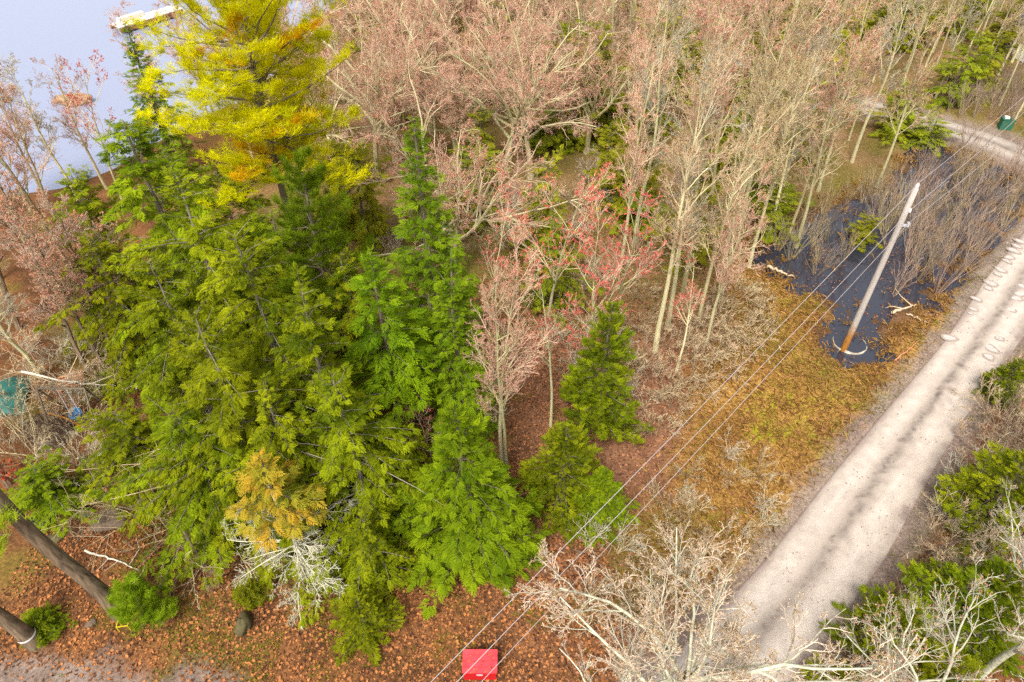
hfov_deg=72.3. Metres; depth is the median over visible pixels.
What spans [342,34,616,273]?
maple tree
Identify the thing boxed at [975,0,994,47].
bare tree
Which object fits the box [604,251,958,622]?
dry grass
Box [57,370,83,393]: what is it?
wooden pallet
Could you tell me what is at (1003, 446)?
brush clump
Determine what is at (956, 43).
bare tree
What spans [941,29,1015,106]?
hemlock tree
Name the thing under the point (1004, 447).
brush clump
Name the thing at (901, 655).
lichened tree
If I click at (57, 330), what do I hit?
brush clump
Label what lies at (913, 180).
swamp shrub
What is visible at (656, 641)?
lichened tree
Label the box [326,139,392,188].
hemlock tree
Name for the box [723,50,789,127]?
hemlock tree
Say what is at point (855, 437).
verge grass
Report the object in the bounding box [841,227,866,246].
swamp shrub
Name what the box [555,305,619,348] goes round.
brush clump
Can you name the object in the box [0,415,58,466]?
brush clump
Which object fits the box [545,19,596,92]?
hemlock tree
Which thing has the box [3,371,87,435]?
brush clump
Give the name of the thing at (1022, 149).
swamp shrub
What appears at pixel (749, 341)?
brush clump
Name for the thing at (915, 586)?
brush clump
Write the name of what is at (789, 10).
hemlock tree
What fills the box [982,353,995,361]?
puddle
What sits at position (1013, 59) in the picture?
bare tree
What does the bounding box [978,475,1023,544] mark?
brush clump
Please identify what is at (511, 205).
brush clump
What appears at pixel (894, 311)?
fallen log
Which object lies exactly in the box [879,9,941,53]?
hemlock tree
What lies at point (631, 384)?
brush clump
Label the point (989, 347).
puddle
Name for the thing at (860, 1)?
bare tree
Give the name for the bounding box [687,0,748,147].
bare tree
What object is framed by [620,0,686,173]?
bare tree
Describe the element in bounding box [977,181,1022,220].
swamp shrub
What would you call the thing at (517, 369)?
bare tree
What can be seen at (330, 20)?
bare tree
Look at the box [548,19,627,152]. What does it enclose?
hemlock tree
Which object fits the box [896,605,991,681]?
brush clump
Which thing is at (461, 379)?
fir tree
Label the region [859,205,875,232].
swamp shrub
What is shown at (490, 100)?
hemlock tree
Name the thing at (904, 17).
hemlock tree
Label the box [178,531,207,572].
snag
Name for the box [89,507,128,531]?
boulder
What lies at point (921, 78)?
bare tree
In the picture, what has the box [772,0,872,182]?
bare tree
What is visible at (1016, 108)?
roadside shrub
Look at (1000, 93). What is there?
roadside shrub
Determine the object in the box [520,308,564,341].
brush clump
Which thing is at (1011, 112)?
roadside shrub
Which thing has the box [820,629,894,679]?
brush clump
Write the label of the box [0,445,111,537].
hemlock tree
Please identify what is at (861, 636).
brush clump
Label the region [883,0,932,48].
hemlock tree
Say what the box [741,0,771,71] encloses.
bare tree
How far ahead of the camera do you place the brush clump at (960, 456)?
31.41 m
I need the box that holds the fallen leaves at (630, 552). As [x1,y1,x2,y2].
[510,217,1023,681]
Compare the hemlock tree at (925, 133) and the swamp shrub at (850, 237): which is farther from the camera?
the hemlock tree at (925, 133)
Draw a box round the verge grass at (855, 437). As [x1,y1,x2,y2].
[612,230,1023,681]
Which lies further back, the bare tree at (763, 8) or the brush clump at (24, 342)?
the bare tree at (763, 8)
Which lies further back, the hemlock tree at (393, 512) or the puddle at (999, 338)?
the puddle at (999, 338)
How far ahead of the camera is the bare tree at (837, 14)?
61.00 m
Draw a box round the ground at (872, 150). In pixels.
[0,0,1023,681]
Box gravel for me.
[620,221,1021,678]
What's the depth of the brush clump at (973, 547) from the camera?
27.93 m
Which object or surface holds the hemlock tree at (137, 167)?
on the ground at (872, 150)
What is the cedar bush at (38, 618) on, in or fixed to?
on the ground at (872, 150)
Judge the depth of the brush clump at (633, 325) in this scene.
38.07 m
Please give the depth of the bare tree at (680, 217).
29.32 m
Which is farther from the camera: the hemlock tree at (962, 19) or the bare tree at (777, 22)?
the hemlock tree at (962, 19)
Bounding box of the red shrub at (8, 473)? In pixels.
[0,458,20,490]
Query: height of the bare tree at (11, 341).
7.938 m
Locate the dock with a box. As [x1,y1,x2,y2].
[110,5,182,32]
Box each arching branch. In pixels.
[56,453,226,477]
[90,486,163,503]
[112,442,230,481]
[133,514,212,551]
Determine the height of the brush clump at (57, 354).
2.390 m
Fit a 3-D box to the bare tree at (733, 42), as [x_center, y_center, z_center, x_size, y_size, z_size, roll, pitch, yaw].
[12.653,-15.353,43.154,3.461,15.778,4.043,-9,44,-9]
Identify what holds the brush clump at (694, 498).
on the ground at (872, 150)
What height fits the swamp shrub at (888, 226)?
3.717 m
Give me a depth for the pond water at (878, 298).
43.77 m
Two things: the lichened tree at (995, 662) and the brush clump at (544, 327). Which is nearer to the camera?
the lichened tree at (995, 662)
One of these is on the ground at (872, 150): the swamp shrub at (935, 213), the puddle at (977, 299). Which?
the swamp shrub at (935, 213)
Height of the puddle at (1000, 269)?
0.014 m
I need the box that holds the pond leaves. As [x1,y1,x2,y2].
[741,148,1023,371]
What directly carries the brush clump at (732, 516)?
on the ground at (872, 150)
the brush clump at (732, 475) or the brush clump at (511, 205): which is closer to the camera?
the brush clump at (732, 475)
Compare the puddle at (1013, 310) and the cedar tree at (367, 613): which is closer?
the cedar tree at (367, 613)
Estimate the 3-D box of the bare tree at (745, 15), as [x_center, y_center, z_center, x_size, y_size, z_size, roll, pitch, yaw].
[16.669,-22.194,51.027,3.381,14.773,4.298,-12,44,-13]
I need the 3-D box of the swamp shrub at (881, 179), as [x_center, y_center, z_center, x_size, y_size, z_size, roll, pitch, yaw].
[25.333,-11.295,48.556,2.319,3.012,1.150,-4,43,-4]
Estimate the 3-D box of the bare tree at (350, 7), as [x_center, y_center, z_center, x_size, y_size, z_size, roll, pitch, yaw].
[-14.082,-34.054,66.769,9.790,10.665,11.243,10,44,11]
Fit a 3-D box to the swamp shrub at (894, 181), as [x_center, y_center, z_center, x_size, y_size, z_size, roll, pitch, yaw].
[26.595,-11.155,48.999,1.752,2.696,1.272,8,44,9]
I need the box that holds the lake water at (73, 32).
[0,0,334,193]
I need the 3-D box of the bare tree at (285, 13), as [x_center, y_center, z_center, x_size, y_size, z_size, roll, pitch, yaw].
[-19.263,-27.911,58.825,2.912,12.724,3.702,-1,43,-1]
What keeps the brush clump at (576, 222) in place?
on the ground at (872, 150)
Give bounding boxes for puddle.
[941,334,958,341]
[968,307,978,311]
[970,296,982,302]
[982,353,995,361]
[983,279,998,286]
[984,285,993,290]
[985,343,1000,353]
[994,266,1007,272]
[994,336,1004,340]
[1004,255,1015,259]
[1006,247,1021,254]
[1007,308,1017,312]
[1011,296,1023,300]
[1012,243,1023,248]
[1013,238,1023,244]
[1015,291,1023,297]
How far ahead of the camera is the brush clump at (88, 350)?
36.42 m
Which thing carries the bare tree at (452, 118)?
on the ground at (872, 150)
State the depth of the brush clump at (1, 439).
32.45 m
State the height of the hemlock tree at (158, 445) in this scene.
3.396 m
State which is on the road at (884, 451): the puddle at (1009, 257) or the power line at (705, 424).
the puddle at (1009, 257)
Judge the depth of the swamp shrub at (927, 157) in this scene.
50.06 m
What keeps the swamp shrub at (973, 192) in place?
on the ground at (872, 150)
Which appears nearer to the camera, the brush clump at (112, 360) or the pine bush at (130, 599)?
the pine bush at (130, 599)
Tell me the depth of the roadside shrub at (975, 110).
56.92 m
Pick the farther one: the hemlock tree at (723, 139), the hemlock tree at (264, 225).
the hemlock tree at (723, 139)
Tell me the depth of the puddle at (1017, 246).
44.45 m
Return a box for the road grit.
[662,245,1023,679]
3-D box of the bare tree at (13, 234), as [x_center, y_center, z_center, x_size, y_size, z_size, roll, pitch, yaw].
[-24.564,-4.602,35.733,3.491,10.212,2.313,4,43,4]
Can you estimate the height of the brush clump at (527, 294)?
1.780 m
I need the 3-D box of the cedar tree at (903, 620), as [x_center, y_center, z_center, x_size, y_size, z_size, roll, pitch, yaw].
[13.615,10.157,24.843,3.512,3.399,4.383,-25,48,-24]
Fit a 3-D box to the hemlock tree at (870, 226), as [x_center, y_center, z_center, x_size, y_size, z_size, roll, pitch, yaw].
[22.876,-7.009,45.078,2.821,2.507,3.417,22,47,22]
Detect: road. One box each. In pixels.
[652,232,1023,681]
[799,93,1023,164]
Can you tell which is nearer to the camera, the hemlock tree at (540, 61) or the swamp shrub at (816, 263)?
the swamp shrub at (816, 263)
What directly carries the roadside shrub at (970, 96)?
on the ground at (872, 150)
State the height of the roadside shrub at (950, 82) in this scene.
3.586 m
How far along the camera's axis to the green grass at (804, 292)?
35.55 m
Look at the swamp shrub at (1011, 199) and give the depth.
45.67 m
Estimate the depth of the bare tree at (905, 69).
62.62 m
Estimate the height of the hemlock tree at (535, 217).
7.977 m
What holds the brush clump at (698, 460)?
on the ground at (872, 150)
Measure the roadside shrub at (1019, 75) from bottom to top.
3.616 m
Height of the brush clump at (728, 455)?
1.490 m
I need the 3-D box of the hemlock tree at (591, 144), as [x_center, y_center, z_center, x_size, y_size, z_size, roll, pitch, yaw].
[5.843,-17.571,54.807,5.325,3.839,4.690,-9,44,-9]
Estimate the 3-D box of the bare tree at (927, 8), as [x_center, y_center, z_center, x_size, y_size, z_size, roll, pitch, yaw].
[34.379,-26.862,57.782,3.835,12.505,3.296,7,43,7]
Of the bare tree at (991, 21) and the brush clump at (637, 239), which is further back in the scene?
the bare tree at (991, 21)
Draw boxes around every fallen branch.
[21,370,117,403]
[84,538,139,570]
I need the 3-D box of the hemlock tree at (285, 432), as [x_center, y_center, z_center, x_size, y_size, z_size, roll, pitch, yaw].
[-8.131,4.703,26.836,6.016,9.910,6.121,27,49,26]
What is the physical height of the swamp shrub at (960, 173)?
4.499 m
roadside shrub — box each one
[939,66,961,101]
[946,81,971,111]
[947,67,962,94]
[957,76,989,117]
[959,112,992,147]
[962,79,990,108]
[973,73,1002,117]
[976,82,1000,110]
[977,67,1002,94]
[977,79,1000,103]
[983,88,1017,119]
[989,71,1016,105]
[998,65,1015,101]
[999,89,1020,117]
[1001,48,1023,82]
[1002,67,1021,90]
[1006,71,1023,107]
[1009,90,1023,122]
[1010,60,1023,91]
[1010,79,1023,113]
[1012,84,1023,117]
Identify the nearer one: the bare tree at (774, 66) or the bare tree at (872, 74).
the bare tree at (774, 66)
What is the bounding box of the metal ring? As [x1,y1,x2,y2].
[832,337,866,354]
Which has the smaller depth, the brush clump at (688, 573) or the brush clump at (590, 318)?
the brush clump at (688, 573)
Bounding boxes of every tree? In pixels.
[0,51,77,198]
[0,66,49,204]
[0,80,65,228]
[0,121,32,211]
[0,141,65,260]
[0,153,52,279]
[0,166,30,254]
[0,192,79,319]
[0,195,109,372]
[0,207,22,330]
[0,286,42,378]
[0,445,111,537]
[0,464,12,487]
[0,489,116,621]
[0,501,44,651]
[2,213,91,372]
[30,54,108,189]
[33,229,183,407]
[34,187,122,367]
[39,164,200,357]
[52,49,122,198]
[69,209,131,300]
[74,402,176,525]
[87,108,278,397]
[87,392,285,608]
[104,0,178,159]
[106,166,348,418]
[108,252,254,457]
[116,296,358,589]
[120,0,374,285]
[121,23,206,181]
[142,145,240,298]
[147,422,213,510]
[151,0,207,115]
[159,0,219,131]
[165,3,315,107]
[185,162,306,360]
[195,211,398,495]
[201,18,253,158]
[209,370,386,603]
[211,9,249,136]
[236,10,309,145]
[239,5,361,105]
[244,261,439,553]
[245,200,360,386]
[263,144,389,359]
[264,13,404,155]
[265,4,294,25]
[267,2,302,126]
[273,362,448,629]
[278,0,355,55]
[280,0,482,177]
[281,0,476,162]
[290,247,419,418]
[291,0,353,32]
[297,102,348,189]
[302,191,358,243]
[310,0,372,42]
[314,178,386,256]
[315,0,353,140]
[320,137,392,263]
[322,448,416,573]
[324,0,471,149]
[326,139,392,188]
[328,588,406,667]
[329,504,425,609]
[330,243,442,454]
[340,0,498,87]
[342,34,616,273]
[344,0,374,82]
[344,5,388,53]
[347,0,427,36]
[369,83,426,121]
[370,115,503,391]
[371,0,513,82]
[374,0,528,164]
[388,399,551,620]
[396,183,455,233]
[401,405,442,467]
[403,0,442,136]
[409,15,602,177]
[410,0,450,110]
[416,0,581,132]
[419,248,502,448]
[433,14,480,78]
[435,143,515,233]
[438,0,629,179]
[445,0,475,83]
[446,0,590,111]
[458,0,571,51]
[458,107,502,188]
[459,57,511,121]
[463,202,557,463]
[473,257,532,471]
[474,169,538,346]
[477,0,561,36]
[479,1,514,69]
[494,161,617,351]
[499,244,571,427]
[501,518,943,681]
[503,144,585,266]
[504,98,570,148]
[507,0,640,101]
[516,104,581,155]
[517,420,603,546]
[518,0,704,153]
[519,0,563,92]
[520,210,604,328]
[521,40,554,86]
[523,0,552,79]
[525,0,610,65]
[538,0,578,16]
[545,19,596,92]
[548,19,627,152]
[553,0,604,40]
[557,188,640,430]
[557,299,655,445]
[559,93,617,146]
[559,465,640,548]
[559,608,736,681]
[564,0,602,35]
[578,61,633,124]
[582,118,628,211]
[588,179,666,320]
[589,0,635,125]
[589,121,676,234]
[599,182,670,239]
[603,72,656,136]
[607,25,674,270]
[608,0,641,24]
[614,0,648,99]
[615,0,638,68]
[615,7,697,136]
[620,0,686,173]
[623,0,670,143]
[626,0,706,243]
[640,45,748,353]
[646,60,692,106]
[647,0,708,160]
[650,182,733,278]
[654,0,688,41]
[656,31,750,329]
[659,0,745,298]
[667,0,699,102]
[667,232,705,371]
[672,3,700,36]
[673,38,709,95]
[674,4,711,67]
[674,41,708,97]
[682,0,764,235]
[683,103,779,323]
[684,0,757,200]
[686,135,740,196]
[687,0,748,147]
[690,0,711,79]
[693,0,725,104]
[695,17,727,52]
[700,123,760,203]
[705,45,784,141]
[705,158,776,345]
[710,0,767,128]
[718,33,761,82]
[718,66,809,301]
[719,81,754,132]
[723,0,824,251]
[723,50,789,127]
[726,47,783,230]
[726,155,815,213]
[734,0,789,158]
[737,0,765,28]
[737,0,837,232]
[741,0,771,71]
[742,29,786,70]
[746,46,831,267]
[751,185,802,245]
[752,21,797,53]
[755,0,797,55]
[758,0,799,30]
[766,17,846,238]
[766,74,817,131]
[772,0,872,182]
[774,98,838,167]
[777,0,846,141]
[779,0,799,68]
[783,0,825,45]
[785,17,891,240]
[789,33,878,248]
[790,1,823,106]
[793,0,808,45]
[797,651,867,681]
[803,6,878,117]
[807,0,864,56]
[812,0,893,191]
[818,582,937,678]
[821,0,856,54]
[829,0,860,32]
[835,588,998,681]
[842,0,866,35]
[845,213,885,252]
[848,0,888,44]
[848,16,899,140]
[848,550,1023,681]
[850,0,926,162]
[852,2,894,62]
[859,628,987,681]
[863,89,924,141]
[867,78,941,144]
[871,0,922,51]
[872,0,904,64]
[872,0,911,81]
[874,14,956,186]
[877,0,916,41]
[877,558,1021,657]
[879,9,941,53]
[883,0,918,55]
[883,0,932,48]
[900,0,948,88]
[900,113,960,156]
[904,0,943,70]
[914,0,947,42]
[915,553,1023,681]
[918,0,966,80]
[924,25,1004,115]
[932,0,956,52]
[933,440,1023,566]
[934,0,965,67]
[934,0,983,98]
[937,0,997,43]
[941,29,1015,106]
[954,0,1002,18]
[964,0,1001,56]
[972,6,1023,59]
[973,358,1023,413]
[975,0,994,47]
[976,0,1023,78]
[980,515,1023,678]
[982,478,1023,593]
[984,0,1023,56]
[988,0,1001,27]
[997,4,1023,74]
[998,16,1023,105]
[1010,38,1022,62]
[1014,102,1023,118]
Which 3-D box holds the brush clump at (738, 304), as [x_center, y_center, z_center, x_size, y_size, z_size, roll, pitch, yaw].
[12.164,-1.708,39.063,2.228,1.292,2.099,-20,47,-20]
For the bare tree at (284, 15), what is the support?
on the ground at (872, 150)
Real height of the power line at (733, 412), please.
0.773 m
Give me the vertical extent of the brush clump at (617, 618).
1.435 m
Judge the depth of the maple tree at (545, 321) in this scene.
29.90 m
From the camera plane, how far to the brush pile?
33.30 m
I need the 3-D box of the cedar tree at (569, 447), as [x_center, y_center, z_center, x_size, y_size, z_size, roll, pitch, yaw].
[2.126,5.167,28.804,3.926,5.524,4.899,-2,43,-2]
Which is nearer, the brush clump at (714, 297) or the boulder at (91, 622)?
the boulder at (91, 622)
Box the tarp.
[0,376,31,415]
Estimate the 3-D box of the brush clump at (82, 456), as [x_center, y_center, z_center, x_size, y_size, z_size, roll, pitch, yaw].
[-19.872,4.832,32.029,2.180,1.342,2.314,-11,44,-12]
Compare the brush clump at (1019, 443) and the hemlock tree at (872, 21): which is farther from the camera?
the hemlock tree at (872, 21)
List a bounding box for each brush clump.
[0,324,40,360]
[0,358,53,394]
[0,378,46,430]
[0,411,26,443]
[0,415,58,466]
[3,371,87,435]
[5,324,46,347]
[13,386,112,442]
[15,351,53,375]
[25,318,82,372]
[25,365,97,412]
[30,425,82,456]
[38,353,83,395]
[38,405,86,437]
[41,312,64,349]
[48,429,111,485]
[50,328,95,360]
[51,431,92,463]
[57,356,113,392]
[76,336,99,361]
[77,358,105,406]
[79,402,107,434]
[81,340,138,375]
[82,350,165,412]
[373,214,404,247]
[377,233,402,256]
[416,405,437,423]
[422,418,441,454]
[461,223,495,258]
[482,215,517,248]
[482,381,511,431]
[485,183,527,222]
[485,184,513,208]
[504,166,564,202]
[504,276,544,308]
[509,338,536,359]
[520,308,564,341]
[548,356,604,404]
[551,170,587,201]
[552,309,577,343]
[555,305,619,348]
[558,183,607,216]
[561,344,597,369]
[563,564,617,600]
[566,512,612,558]
[567,273,592,290]
[569,204,592,237]
[570,255,611,290]
[575,145,599,179]
[575,318,639,349]
[576,591,644,653]
[585,148,619,188]
[586,255,614,274]
[590,511,651,558]
[595,571,659,631]
[601,259,630,270]
[603,184,622,203]
[611,364,644,403]
[614,536,664,581]
[618,299,667,338]
[618,369,683,419]
[620,352,649,393]
[623,272,660,298]
[623,336,670,381]
[630,314,689,361]
[631,229,670,275]
[631,343,676,388]
[632,397,684,438]
[643,378,694,422]
[643,476,697,521]
[646,350,705,411]
[650,513,677,545]
[652,490,714,551]
[652,577,686,602]
[659,523,696,576]
[661,322,727,380]
[666,528,723,580]
[667,316,703,344]
[670,454,709,487]
[675,480,716,511]
[676,301,746,362]
[676,369,707,403]
[679,344,739,404]
[680,295,745,346]
[681,549,750,617]
[682,285,712,314]
[685,309,715,326]
[687,333,742,374]
[688,322,739,360]
[694,372,726,406]
[696,283,732,316]
[705,296,745,323]
[705,508,769,579]
[707,268,761,306]
[715,326,745,348]
[716,461,750,487]
[717,316,753,341]
[717,423,751,466]
[719,306,778,358]
[719,347,755,386]
[721,329,770,364]
[731,273,763,294]
[731,508,758,542]
[734,445,792,493]
[740,295,782,329]
[741,288,764,308]
[742,310,778,335]
[743,500,784,528]
[750,469,789,520]
[751,281,775,305]
[818,612,919,679]
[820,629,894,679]
[873,576,921,644]
[892,567,933,599]
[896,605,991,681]
[902,490,1021,569]
[912,483,976,529]
[913,509,978,553]
[915,538,966,574]
[919,480,980,523]
[922,550,1023,652]
[925,591,994,658]
[933,537,1021,570]
[938,447,1016,500]
[939,577,992,659]
[941,514,999,545]
[947,413,1004,460]
[949,368,1023,427]
[953,445,1001,476]
[956,515,1021,553]
[961,534,1020,564]
[963,510,1022,570]
[964,429,1019,471]
[968,383,1023,446]
[976,530,1022,594]
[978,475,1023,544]
[985,432,1019,486]
[993,411,1023,453]
[993,436,1018,463]
[1000,414,1023,451]
[1001,381,1023,429]
[1002,351,1023,391]
[1005,387,1023,418]
[1010,384,1023,439]
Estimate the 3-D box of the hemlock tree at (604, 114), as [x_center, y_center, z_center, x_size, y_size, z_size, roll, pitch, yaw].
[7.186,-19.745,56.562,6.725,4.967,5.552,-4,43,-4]
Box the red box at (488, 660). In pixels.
[462,649,497,679]
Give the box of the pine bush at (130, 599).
[105,570,178,639]
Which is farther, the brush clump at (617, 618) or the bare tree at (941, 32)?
the bare tree at (941, 32)
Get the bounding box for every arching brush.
[0,325,114,440]
[0,382,52,487]
[32,414,164,548]
[67,432,207,568]
[80,465,264,608]
[158,516,273,598]
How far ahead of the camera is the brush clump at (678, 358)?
36.15 m
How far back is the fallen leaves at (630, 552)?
33.81 m
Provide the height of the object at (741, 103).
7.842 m
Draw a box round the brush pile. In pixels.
[17,411,82,448]
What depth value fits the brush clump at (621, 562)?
28.02 m
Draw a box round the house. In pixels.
[999,13,1023,61]
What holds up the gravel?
on the ground at (872, 150)
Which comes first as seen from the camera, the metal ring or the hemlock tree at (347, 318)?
the hemlock tree at (347, 318)
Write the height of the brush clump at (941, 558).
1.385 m
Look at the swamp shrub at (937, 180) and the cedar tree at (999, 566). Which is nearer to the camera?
the cedar tree at (999, 566)
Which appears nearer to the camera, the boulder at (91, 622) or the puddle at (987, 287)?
the boulder at (91, 622)
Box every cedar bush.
[19,601,77,649]
[231,575,275,610]
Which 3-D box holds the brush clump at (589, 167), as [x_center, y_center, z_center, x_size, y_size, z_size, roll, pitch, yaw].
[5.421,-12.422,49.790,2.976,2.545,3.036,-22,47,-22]
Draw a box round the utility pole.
[840,183,918,351]
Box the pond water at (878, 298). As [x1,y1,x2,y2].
[747,139,1023,368]
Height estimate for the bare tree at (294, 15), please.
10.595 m
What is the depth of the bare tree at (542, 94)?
45.85 m
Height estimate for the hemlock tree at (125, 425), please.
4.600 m
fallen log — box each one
[767,265,793,276]
[886,290,916,313]
[894,340,919,360]
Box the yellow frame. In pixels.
[116,622,131,631]
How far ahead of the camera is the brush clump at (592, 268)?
41.35 m
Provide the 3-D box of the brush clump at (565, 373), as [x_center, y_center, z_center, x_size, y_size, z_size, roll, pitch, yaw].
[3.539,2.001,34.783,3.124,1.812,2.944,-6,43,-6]
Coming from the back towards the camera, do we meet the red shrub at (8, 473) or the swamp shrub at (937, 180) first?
the swamp shrub at (937, 180)
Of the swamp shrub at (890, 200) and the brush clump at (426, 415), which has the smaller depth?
the brush clump at (426, 415)
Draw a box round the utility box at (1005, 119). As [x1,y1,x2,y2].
[997,115,1016,130]
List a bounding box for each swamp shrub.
[769,212,809,250]
[781,212,824,259]
[783,198,820,232]
[799,204,830,234]
[804,230,840,275]
[809,207,830,248]
[812,233,845,263]
[816,167,846,213]
[817,188,848,225]
[819,214,837,240]
[840,229,861,261]
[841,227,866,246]
[842,176,868,204]
[858,159,888,202]
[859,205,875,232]
[860,185,907,225]
[863,162,893,195]
[870,172,903,211]
[870,200,916,245]
[876,184,906,217]
[879,163,922,236]
[881,169,923,224]
[883,163,907,194]
[890,153,948,215]
[890,239,927,297]
[901,198,951,265]
[904,187,953,253]
[905,172,970,243]
[906,142,970,195]
[907,219,959,279]
[908,140,949,202]
[910,166,972,235]
[916,220,962,266]
[917,186,954,226]
[918,137,953,179]
[923,186,964,233]
[924,210,967,259]
[929,179,951,220]
[929,222,991,294]
[940,189,992,259]
[942,173,1017,230]
[949,140,996,189]
[953,120,1005,176]
[953,142,1004,197]
[957,147,1000,207]
[961,208,1002,251]
[962,200,1018,272]
[965,153,999,186]
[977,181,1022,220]
[977,195,1020,246]
[978,151,1023,212]
[979,139,1023,195]
[998,178,1023,227]
[1002,151,1023,208]
[1003,137,1023,191]
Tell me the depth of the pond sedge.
42.90 m
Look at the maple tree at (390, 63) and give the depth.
46.35 m
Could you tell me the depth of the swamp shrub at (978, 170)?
49.43 m
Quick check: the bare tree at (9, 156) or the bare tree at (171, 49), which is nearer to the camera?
the bare tree at (9, 156)
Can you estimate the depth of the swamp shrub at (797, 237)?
42.99 m
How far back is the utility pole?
34.28 m
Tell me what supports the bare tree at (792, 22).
on the ground at (872, 150)
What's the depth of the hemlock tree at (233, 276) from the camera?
25.43 m
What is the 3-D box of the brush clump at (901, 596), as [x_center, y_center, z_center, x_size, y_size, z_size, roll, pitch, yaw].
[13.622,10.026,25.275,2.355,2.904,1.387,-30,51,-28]
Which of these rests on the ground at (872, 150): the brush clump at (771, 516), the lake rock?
the brush clump at (771, 516)
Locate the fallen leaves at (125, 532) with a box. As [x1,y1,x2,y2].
[53,392,595,681]
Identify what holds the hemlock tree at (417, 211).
on the ground at (872, 150)
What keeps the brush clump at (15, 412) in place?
on the ground at (872, 150)
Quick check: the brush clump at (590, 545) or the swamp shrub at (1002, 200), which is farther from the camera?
the swamp shrub at (1002, 200)
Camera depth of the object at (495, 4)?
62.58 m
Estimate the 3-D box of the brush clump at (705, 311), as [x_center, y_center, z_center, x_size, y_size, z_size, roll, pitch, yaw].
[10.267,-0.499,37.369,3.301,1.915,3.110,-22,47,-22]
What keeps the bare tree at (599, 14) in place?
on the ground at (872, 150)
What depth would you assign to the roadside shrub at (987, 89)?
58.26 m
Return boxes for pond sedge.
[738,137,1023,372]
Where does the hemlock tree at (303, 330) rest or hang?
on the ground at (872, 150)
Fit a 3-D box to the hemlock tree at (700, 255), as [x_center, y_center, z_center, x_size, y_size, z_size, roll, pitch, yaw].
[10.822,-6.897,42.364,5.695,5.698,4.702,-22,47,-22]
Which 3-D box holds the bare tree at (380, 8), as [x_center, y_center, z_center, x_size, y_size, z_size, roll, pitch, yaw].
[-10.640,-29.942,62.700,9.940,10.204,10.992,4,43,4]
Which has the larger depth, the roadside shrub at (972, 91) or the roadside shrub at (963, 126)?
the roadside shrub at (972, 91)
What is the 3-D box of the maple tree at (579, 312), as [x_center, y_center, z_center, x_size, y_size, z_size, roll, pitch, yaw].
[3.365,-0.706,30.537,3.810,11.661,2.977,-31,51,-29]
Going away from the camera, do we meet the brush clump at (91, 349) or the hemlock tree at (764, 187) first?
the brush clump at (91, 349)
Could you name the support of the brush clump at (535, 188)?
on the ground at (872, 150)
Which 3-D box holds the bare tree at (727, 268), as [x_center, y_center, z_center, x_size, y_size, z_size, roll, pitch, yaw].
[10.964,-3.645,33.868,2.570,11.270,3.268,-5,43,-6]
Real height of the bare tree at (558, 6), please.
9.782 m
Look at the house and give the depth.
66.55 m
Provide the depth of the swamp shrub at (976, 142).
49.87 m
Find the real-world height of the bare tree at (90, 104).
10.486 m
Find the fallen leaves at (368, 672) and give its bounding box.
[0,270,623,681]
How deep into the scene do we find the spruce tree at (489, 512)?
25.28 m
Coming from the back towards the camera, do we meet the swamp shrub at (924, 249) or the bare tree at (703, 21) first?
the bare tree at (703, 21)
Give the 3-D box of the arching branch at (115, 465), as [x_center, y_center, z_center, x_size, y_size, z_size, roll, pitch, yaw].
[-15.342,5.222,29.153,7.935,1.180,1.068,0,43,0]
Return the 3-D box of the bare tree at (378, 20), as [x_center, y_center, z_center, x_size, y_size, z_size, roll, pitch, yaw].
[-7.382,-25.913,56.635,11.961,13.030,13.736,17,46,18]
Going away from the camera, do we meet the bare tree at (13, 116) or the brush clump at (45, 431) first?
the brush clump at (45, 431)
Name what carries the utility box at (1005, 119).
on the ground at (872, 150)
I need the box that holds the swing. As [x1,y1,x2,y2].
[36,387,111,432]
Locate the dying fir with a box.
[221,447,358,630]
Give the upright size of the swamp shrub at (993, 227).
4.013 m
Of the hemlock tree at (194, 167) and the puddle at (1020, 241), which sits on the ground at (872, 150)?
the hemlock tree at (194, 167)
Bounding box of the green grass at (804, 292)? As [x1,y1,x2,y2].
[640,269,939,573]
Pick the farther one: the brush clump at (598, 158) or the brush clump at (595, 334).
the brush clump at (598, 158)
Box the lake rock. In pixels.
[51,93,92,105]
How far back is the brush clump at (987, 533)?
28.02 m
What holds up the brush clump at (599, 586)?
on the ground at (872, 150)
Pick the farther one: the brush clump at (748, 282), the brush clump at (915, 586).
the brush clump at (748, 282)
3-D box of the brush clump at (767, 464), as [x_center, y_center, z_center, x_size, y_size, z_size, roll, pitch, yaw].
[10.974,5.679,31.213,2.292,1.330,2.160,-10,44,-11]
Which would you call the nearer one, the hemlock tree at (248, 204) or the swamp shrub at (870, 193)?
the hemlock tree at (248, 204)
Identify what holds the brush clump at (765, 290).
on the ground at (872, 150)
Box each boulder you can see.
[29,513,54,525]
[47,534,64,543]
[79,507,91,517]
[84,618,95,627]
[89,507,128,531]
[125,494,152,508]
[218,541,237,556]
[234,611,252,636]
[236,565,263,580]
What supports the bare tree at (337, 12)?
on the ground at (872, 150)
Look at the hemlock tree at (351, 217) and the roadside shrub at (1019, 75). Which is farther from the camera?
the roadside shrub at (1019, 75)
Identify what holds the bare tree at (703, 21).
on the ground at (872, 150)
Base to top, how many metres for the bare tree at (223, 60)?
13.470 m
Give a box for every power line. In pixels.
[431,99,1020,681]
[457,112,1023,681]
[481,130,1023,681]
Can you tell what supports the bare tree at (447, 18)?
on the ground at (872, 150)

